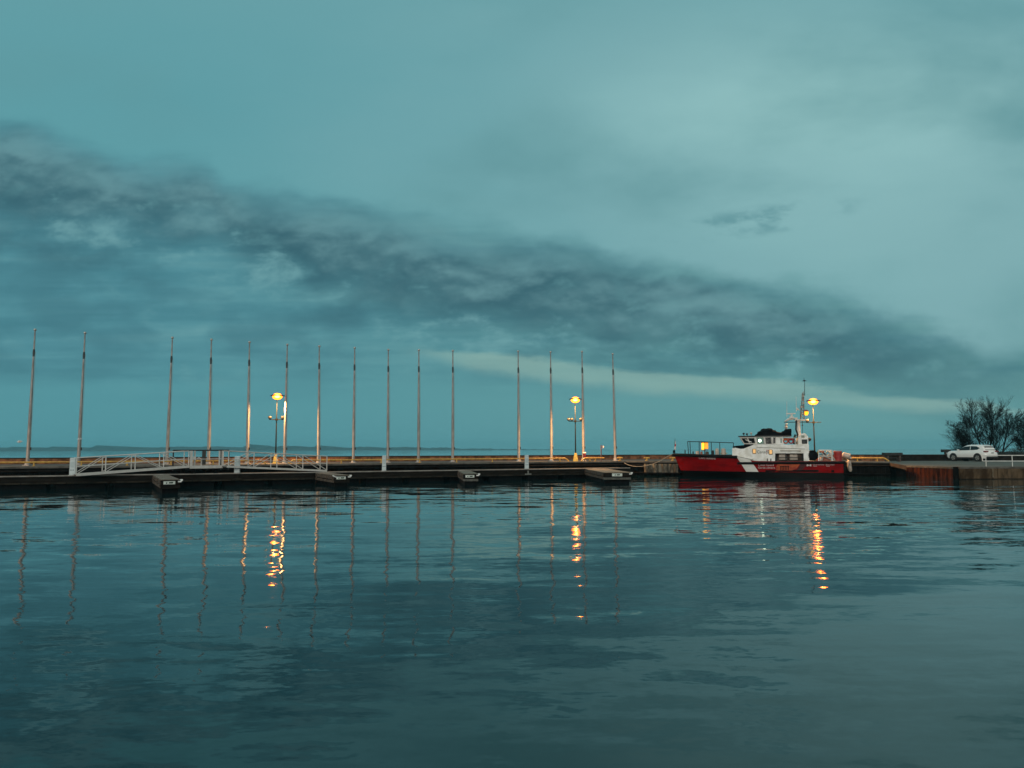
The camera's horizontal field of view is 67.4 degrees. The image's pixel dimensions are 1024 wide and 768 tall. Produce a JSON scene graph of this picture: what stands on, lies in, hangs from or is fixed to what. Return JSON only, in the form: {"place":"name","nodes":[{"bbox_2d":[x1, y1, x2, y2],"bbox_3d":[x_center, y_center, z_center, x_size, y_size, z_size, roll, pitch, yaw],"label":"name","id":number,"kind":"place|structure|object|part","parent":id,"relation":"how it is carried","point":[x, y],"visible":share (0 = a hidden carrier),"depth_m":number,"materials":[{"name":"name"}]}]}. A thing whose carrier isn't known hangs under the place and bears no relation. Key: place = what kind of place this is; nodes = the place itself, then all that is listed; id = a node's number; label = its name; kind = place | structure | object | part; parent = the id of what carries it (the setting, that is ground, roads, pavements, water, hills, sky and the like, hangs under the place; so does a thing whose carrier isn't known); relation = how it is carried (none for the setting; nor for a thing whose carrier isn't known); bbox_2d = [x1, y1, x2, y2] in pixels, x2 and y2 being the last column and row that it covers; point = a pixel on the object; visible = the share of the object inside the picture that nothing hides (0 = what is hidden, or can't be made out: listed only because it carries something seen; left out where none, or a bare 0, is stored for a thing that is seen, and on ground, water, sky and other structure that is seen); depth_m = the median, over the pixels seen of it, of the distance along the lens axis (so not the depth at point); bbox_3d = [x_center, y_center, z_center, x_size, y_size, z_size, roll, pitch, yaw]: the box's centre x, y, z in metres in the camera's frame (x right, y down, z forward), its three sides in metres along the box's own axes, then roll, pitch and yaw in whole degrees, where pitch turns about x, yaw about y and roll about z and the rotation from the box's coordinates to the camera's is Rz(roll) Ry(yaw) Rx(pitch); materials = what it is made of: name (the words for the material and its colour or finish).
{"place":"outdoors","nodes":[
{"label":"outdoors","id":0,"kind":"place"},
{"bbox_2d":[0,444,559,450],"bbox_3d":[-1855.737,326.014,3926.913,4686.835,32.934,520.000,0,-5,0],"label":"shore","id":1,"kind":"structure","parent":0,"point":[251,446],"depth_m":3812.49,"materials":[{"name":"grey concrete"}]},
{"bbox_2d":[0,448,1023,767],"bbox_3d":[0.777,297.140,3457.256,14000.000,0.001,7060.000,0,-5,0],"label":"water","id":2,"kind":"structure","parent":0,"point":[728,622],"depth_m":10.67,"materials":[{"name":"teal liquid"}]},
{"bbox_2d":[152,475,182,493],"bbox_3d":[-21.046,6.162,46.705,1.165,1.005,8.923,2,-6,-28],"label":"finger dock","id":3,"kind":"object","parent":2,"relation":"on","point":[166,484],"visible":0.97,"depth_m":42.96,"materials":[{"name":"grey wood"}]},
{"bbox_2d":[0,468,630,489],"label":"floating dock","id":4,"kind":"object","parent":2,"relation":"on","point":[90,481],"visible":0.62,"depth_m":53.58,"materials":[{"name":"grey wood"}]},
{"bbox_2d":[69,458,75,474],"bbox_3d":[-27.981,5.278,48.981,0.440,1.149,0.420,1,-5,-10],"label":"dock pedestal","id":5,"kind":"object","parent":4,"relation":"on","point":[72,469],"visible":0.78,"depth_m":48.84,"materials":[{"name":"metal"}]},
{"bbox_2d":[74,451,189,475],"bbox_3d":[-24.865,5.173,50.460,6.770,1.574,1.320,3,-6,-36],"label":"gangway","id":6,"kind":"object","parent":4,"relation":"on","point":[130,470],"visible":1,"depth_m":50.11,"materials":[{"name":"grey metal"}]},
{"bbox_2d":[172,450,229,484],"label":"gangway platform","id":7,"kind":"structure","parent":4,"relation":"on","point":[194,467],"depth_m":53.19,"materials":[{"name":"grey metal"}]},
{"bbox_2d":[234,456,239,472],"bbox_3d":[-18.947,5.578,52.983,0.440,1.185,0.420,1,-5,-10],"label":"dock pedestal","id":8,"kind":"object","parent":4,"relation":"on","point":[236,470],"visible":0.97,"depth_m":52.84,"materials":[{"name":"metal"}]},
{"bbox_2d":[222,450,326,471],"bbox_3d":[-16.849,5.525,54.836,7.208,1.574,1.320,3,-6,-36],"label":"gangway","id":9,"kind":"object","parent":4,"relation":"on","point":[276,461],"visible":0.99,"depth_m":54.37,"materials":[{"name":"grey metal"}]},
{"bbox_2d":[382,456,385,470],"bbox_3d":[-9.518,5.915,57.158,0.390,1.173,0.370,1,-5,-10],"label":"dock pedestal","id":10,"kind":"object","parent":4,"relation":"on","point":[383,463],"visible":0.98,"depth_m":57.03,"materials":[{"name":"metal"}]},
{"bbox_2d":[525,455,528,468],"bbox_3d":[1.182,6.302,61.895,0.390,1.151,0.370,1,-5,-10],"label":"dock pedestal","id":11,"kind":"object","parent":4,"relation":"on","point":[526,461],"visible":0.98,"depth_m":61.77,"materials":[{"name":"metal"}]},
{"bbox_2d":[315,473,351,486],"bbox_3d":[-12.238,6.607,52.200,1.220,1.005,5.976,2,-5,-26],"label":"finger dock","id":12,"kind":"object","parent":2,"relation":"on","point":[336,480],"visible":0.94,"depth_m":50.34,"materials":[{"name":"grey wood"}]},
{"bbox_2d":[0,459,890,484],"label":"pier","id":13,"kind":"structure","parent":2,"relation":"in","point":[870,468],"depth_m":64.24,"materials":[{"name":"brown concrete"}]},
{"bbox_2d":[22,328,36,465],"bbox_3d":[-37.620,0.977,60.106,0.520,10.760,0.520,0,-5,0],"label":"flagpole","id":14,"kind":"object","parent":13,"relation":"on","point":[29,433],"visible":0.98,"depth_m":59.96,"materials":[{"name":"metal"}]},
{"bbox_2d":[77,332,86,464],"bbox_3d":[-34.319,1.110,61.257,0.520,10.674,0.520,0,-5,0],"label":"flagpole","id":15,"kind":"object","parent":13,"relation":"on","point":[79,445],"visible":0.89,"depth_m":61.11,"materials":[{"name":"metal"}]},
{"bbox_2d":[0,460,266,465],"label":"pipe rail","id":16,"kind":"object","parent":13,"relation":"on","point":[81,462],"visible":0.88,"depth_m":55.07,"materials":[{"name":"metal"}]},
{"bbox_2d":[162,336,173,464],"bbox_3d":[-28.252,1.321,63.367,0.520,10.581,0.520,0,-5,0],"label":"flagpole","id":17,"kind":"object","parent":13,"relation":"on","point":[168,416],"visible":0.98,"depth_m":63.22,"materials":[{"name":"metal"}]},
{"bbox_2d":[206,338,212,463],"bbox_3d":[-25.337,1.410,64.414,0.520,10.565,0.520,0,-5,0],"label":"flagpole","id":18,"kind":"object","parent":13,"relation":"on","point":[209,416],"visible":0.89,"depth_m":64.27,"materials":[{"name":"metal"}]},
{"bbox_2d":[243,341,250,463],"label":"flagpole","id":19,"kind":"object","parent":13,"relation":"on","point":[248,406],"visible":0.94,"depth_m":65.30,"materials":[{"name":"metal"}]},
{"bbox_2d":[268,393,284,463],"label":"lamp post","id":20,"kind":"object","parent":13,"relation":"on","point":[276,396],"visible":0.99,"depth_m":66.20,"materials":[{"name":"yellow metal"}]},
{"bbox_2d":[281,344,288,463],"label":"flagpole","id":21,"kind":"object","parent":13,"relation":"on","point":[285,429],"visible":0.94,"depth_m":66.26,"materials":[{"name":"metal"}]},
{"bbox_2d":[316,345,320,462],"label":"flagpole","id":22,"kind":"object","parent":13,"relation":"on","point":[318,434],"visible":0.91,"depth_m":67.16,"materials":[{"name":"metal"}]},
{"bbox_2d":[350,347,356,462],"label":"flagpole","id":23,"kind":"object","parent":13,"relation":"on","point":[353,436],"visible":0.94,"depth_m":68.13,"materials":[{"name":"metal"}]},
{"bbox_2d":[386,349,390,462],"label":"flagpole","id":24,"kind":"object","parent":13,"relation":"on","point":[387,453],"visible":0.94,"depth_m":69.19,"materials":[{"name":"metal"}]},
{"bbox_2d":[416,349,420,461],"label":"flagpole","id":25,"kind":"object","parent":13,"relation":"on","point":[418,424],"visible":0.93,"depth_m":70.15,"materials":[{"name":"metal"}]},
{"bbox_2d":[288,458,568,463],"bbox_3d":[-6.186,6.447,64.490,24.438,0.373,0.160,2,-5,-22],"label":"pipe rail","id":26,"kind":"object","parent":13,"relation":"on","point":[456,459],"visible":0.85,"depth_m":63.97,"materials":[{"name":"metal"}]},
{"bbox_2d":[450,350,454,461],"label":"flagpole","id":27,"kind":"object","parent":13,"relation":"on","point":[453,426],"visible":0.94,"depth_m":71.19,"materials":[{"name":"metal"}]},
{"bbox_2d":[516,350,520,461],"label":"flagpole","id":28,"kind":"object","parent":13,"relation":"on","point":[518,428],"visible":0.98,"depth_m":73.31,"materials":[{"name":"metal"}]},
{"bbox_2d":[549,351,552,460],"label":"flagpole","id":29,"kind":"object","parent":13,"relation":"on","point":[551,442],"visible":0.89,"depth_m":74.44,"materials":[{"name":"metal"}]},
{"bbox_2d":[567,397,582,460],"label":"lamp post","id":30,"kind":"object","parent":13,"relation":"on","point":[575,399],"visible":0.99,"depth_m":71.57,"materials":[{"name":"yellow metal"}]},
{"bbox_2d":[581,351,585,460],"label":"flagpole","id":31,"kind":"object","parent":13,"relation":"on","point":[583,420],"visible":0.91,"depth_m":75.60,"materials":[{"name":"metal"}]},
{"bbox_2d":[581,457,603,460],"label":"pipe rail","id":32,"kind":"object","parent":13,"relation":"on","point":[589,458],"visible":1,"depth_m":69.91,"materials":[{"name":"yellow metal"}]},
{"bbox_2d":[612,353,617,460],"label":"flagpole","id":33,"kind":"object","parent":13,"relation":"on","point":[614,429],"visible":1,"depth_m":76.68,"materials":[{"name":"metal"}]},
{"bbox_2d":[644,464,679,473],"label":"sheet pile panel","id":34,"kind":"object","parent":13,"relation":"attached to","point":[661,469],"visible":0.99,"depth_m":69.41,"materials":[{"name":"metal"}]},
{"bbox_2d":[806,398,820,450],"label":"lamp post","id":35,"kind":"object","parent":13,"relation":"on","point":[813,401],"visible":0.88,"depth_m":67.51,"materials":[{"name":"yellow metal"}]},
{"bbox_2d":[851,457,888,460],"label":"pipe rail","id":36,"kind":"object","parent":13,"relation":"on","point":[857,458],"visible":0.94,"depth_m":65.19,"materials":[{"name":"yellow metal"}]},
{"bbox_2d":[890,463,905,469],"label":"ramp","id":37,"kind":"structure","parent":13,"relation":"on","point":[898,466],"depth_m":65.33,"materials":[{"name":"concrete"}]},
{"bbox_2d":[457,471,479,484],"bbox_3d":[-3.186,6.869,55.550,1.165,1.005,7.482,0,-5,-7],"label":"finger dock","id":38,"kind":"object","parent":2,"relation":"on","point":[469,478],"visible":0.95,"depth_m":52.00,"materials":[{"name":"grey wood"}]},
{"bbox_2d":[0,454,1023,463],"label":"breakwater wall","id":39,"kind":"structure","parent":2,"relation":"in","point":[924,457],"depth_m":80.27,"materials":[{"name":"stone"}]},
{"bbox_2d":[585,469,632,482],"bbox_3d":[7.258,7.136,59.000,2.115,1.005,10.018,0,-5,-2],"label":"finger dock","id":40,"kind":"object","parent":2,"relation":"on","point":[610,476],"visible":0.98,"depth_m":54.19,"materials":[{"name":"beige wood"}]},
{"bbox_2d":[672,380,845,478],"bbox_3d":[20.681,3.976,65.592,13.832,8.813,4.219,-2,-5,16],"label":"patrol vessel","id":41,"kind":"object","parent":2,"relation":"on","point":[765,453],"visible":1,"depth_m":63.81,"materials":[{"name":"paint"}]},
{"bbox_2d":[625,454,671,466],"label":"mooring line","id":42,"kind":"object","parent":41,"relation":"attached to","point":[647,465],"visible":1,"depth_m":68.83,"materials":[{"name":"fabric"}]},
{"bbox_2d":[756,437,764,443],"bbox_3d":[20.715,4.724,64.033,0.661,0.554,0.033,-2,-5,16],"label":"window","id":43,"kind":"structure","parent":41,"relation":"in","point":[757,438],"depth_m":64.01,"materials":[{"name":"white glass"}]},
{"bbox_2d":[765,437,771,443],"bbox_3d":[21.323,4.707,63.853,0.589,0.554,0.033,-2,-5,16],"label":"window","id":44,"kind":"structure","parent":41,"relation":"in","point":[768,440],"depth_m":63.84,"materials":[{"name":"black glass"}]},
{"bbox_2d":[842,452,850,459],"bbox_3d":[27.701,5.956,63.563,0.753,0.601,0.498,-2,-5,21],"label":"rolled fender","id":45,"kind":"object","parent":41,"relation":"attached to","point":[846,455],"visible":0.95,"depth_m":63.39,"materials":[{"name":"plastic"}]},
{"bbox_2d":[847,459,851,471],"bbox_3d":[28.278,6.841,64.564,0.392,1.063,0.778,0,-5,0],"label":"hanging fender","id":46,"kind":"object","parent":41,"relation":"hanging from","point":[849,466],"visible":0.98,"depth_m":64.23,"materials":[{"name":"plastic"}]},
{"bbox_2d":[0,0,1023,449],"label":"sky","id":47,"kind":"structure","parent":0,"point":[738,203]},
{"bbox_2d":[833,451,841,460],"bbox_3d":[26.616,5.861,62.725,0.690,0.814,0.690,0,-5,0],"label":"red drum","id":48,"kind":"object","parent":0,"point":[837,455],"visible":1,"depth_m":62.46,"materials":[{"name":"metal"}]},
{"bbox_2d":[890,460,1023,478],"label":"apron","id":49,"kind":"object","parent":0,"point":[955,465],"visible":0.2,"depth_m":69.20,"materials":[{"name":"concrete"}]},
{"bbox_2d":[882,453,902,461],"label":"picnic table","id":50,"kind":"object","parent":49,"relation":"on","point":[897,457],"visible":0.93,"depth_m":85.24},
{"bbox_2d":[906,465,952,478],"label":"rusty quay wall","id":51,"kind":"structure","parent":49,"relation":"attached to","point":[931,472],"depth_m":62.84,"materials":[{"name":"metal"}]},
{"bbox_2d":[941,449,950,453],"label":"dark shelter box","id":52,"kind":"object","parent":49,"relation":"on","point":[945,451],"visible":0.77,"depth_m":92.36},
{"bbox_2d":[951,429,978,450],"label":"bare tree","id":53,"kind":"object","parent":49,"relation":"on","point":[960,442],"visible":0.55,"depth_m":104.31,"materials":[{"name":"brown plant"}]},
{"bbox_2d":[940,414,995,450],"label":"bare tree","id":54,"kind":"object","parent":49,"relation":"on","point":[963,431],"visible":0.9,"depth_m":103.64,"materials":[{"name":"brown plant"}]},
{"bbox_2d":[946,445,998,461],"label":"parked car","id":55,"kind":"object","parent":49,"relation":"on","point":[969,452],"visible":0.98,"depth_m":84.78,"materials":[{"name":"white paint"}]},
{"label":"side window","id":56,"kind":"part","parent":55,"relation":"part of","materials":[{"name":"black glass"}]},
{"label":"side window","id":57,"kind":"part","parent":55,"relation":"part of","materials":[{"name":"black glass"}]},
{"bbox_2d":[955,395,1012,444],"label":"bare tree","id":58,"kind":"object","parent":49,"relation":"on","point":[1000,410],"visible":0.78,"depth_m":106.85,"materials":[{"name":"brown plant"}]},
{"bbox_2d":[958,466,1023,478],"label":"concrete quay wall","id":59,"kind":"structure","parent":49,"relation":"attached to","point":[1013,472],"depth_m":60.18,"materials":[{"name":"grey concrete"}]},
{"bbox_2d":[974,400,1023,452],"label":"bare tree","id":60,"kind":"object","parent":49,"relation":"on","point":[1001,431],"visible":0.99,"depth_m":105.42,"materials":[{"name":"brown plant"}]},
{"bbox_2d":[982,455,1023,465],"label":"quay railing","id":61,"kind":"object","parent":49,"relation":"on","point":[1003,455],"visible":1,"depth_m":61.07,"materials":[{"name":"white metal"}]},
{"bbox_2d":[1001,413,1023,449],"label":"bare tree","id":62,"kind":"object","parent":49,"relation":"on","point":[1021,426],"visible":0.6,"depth_m":110.38,"materials":[{"name":"brown plant"}]},
{"bbox_2d":[1006,448,1023,453],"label":"shrub","id":63,"kind":"object","parent":49,"relation":"on","point":[1013,451],"visible":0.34,"depth_m":96.43,"materials":[{"name":"green plant"}]},
{"bbox_2d":[1012,433,1023,452],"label":"bare tree","id":64,"kind":"object","parent":49,"relation":"on","point":[1019,442],"visible":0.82,"depth_m":109.51,"materials":[{"name":"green plant"}]}
]}

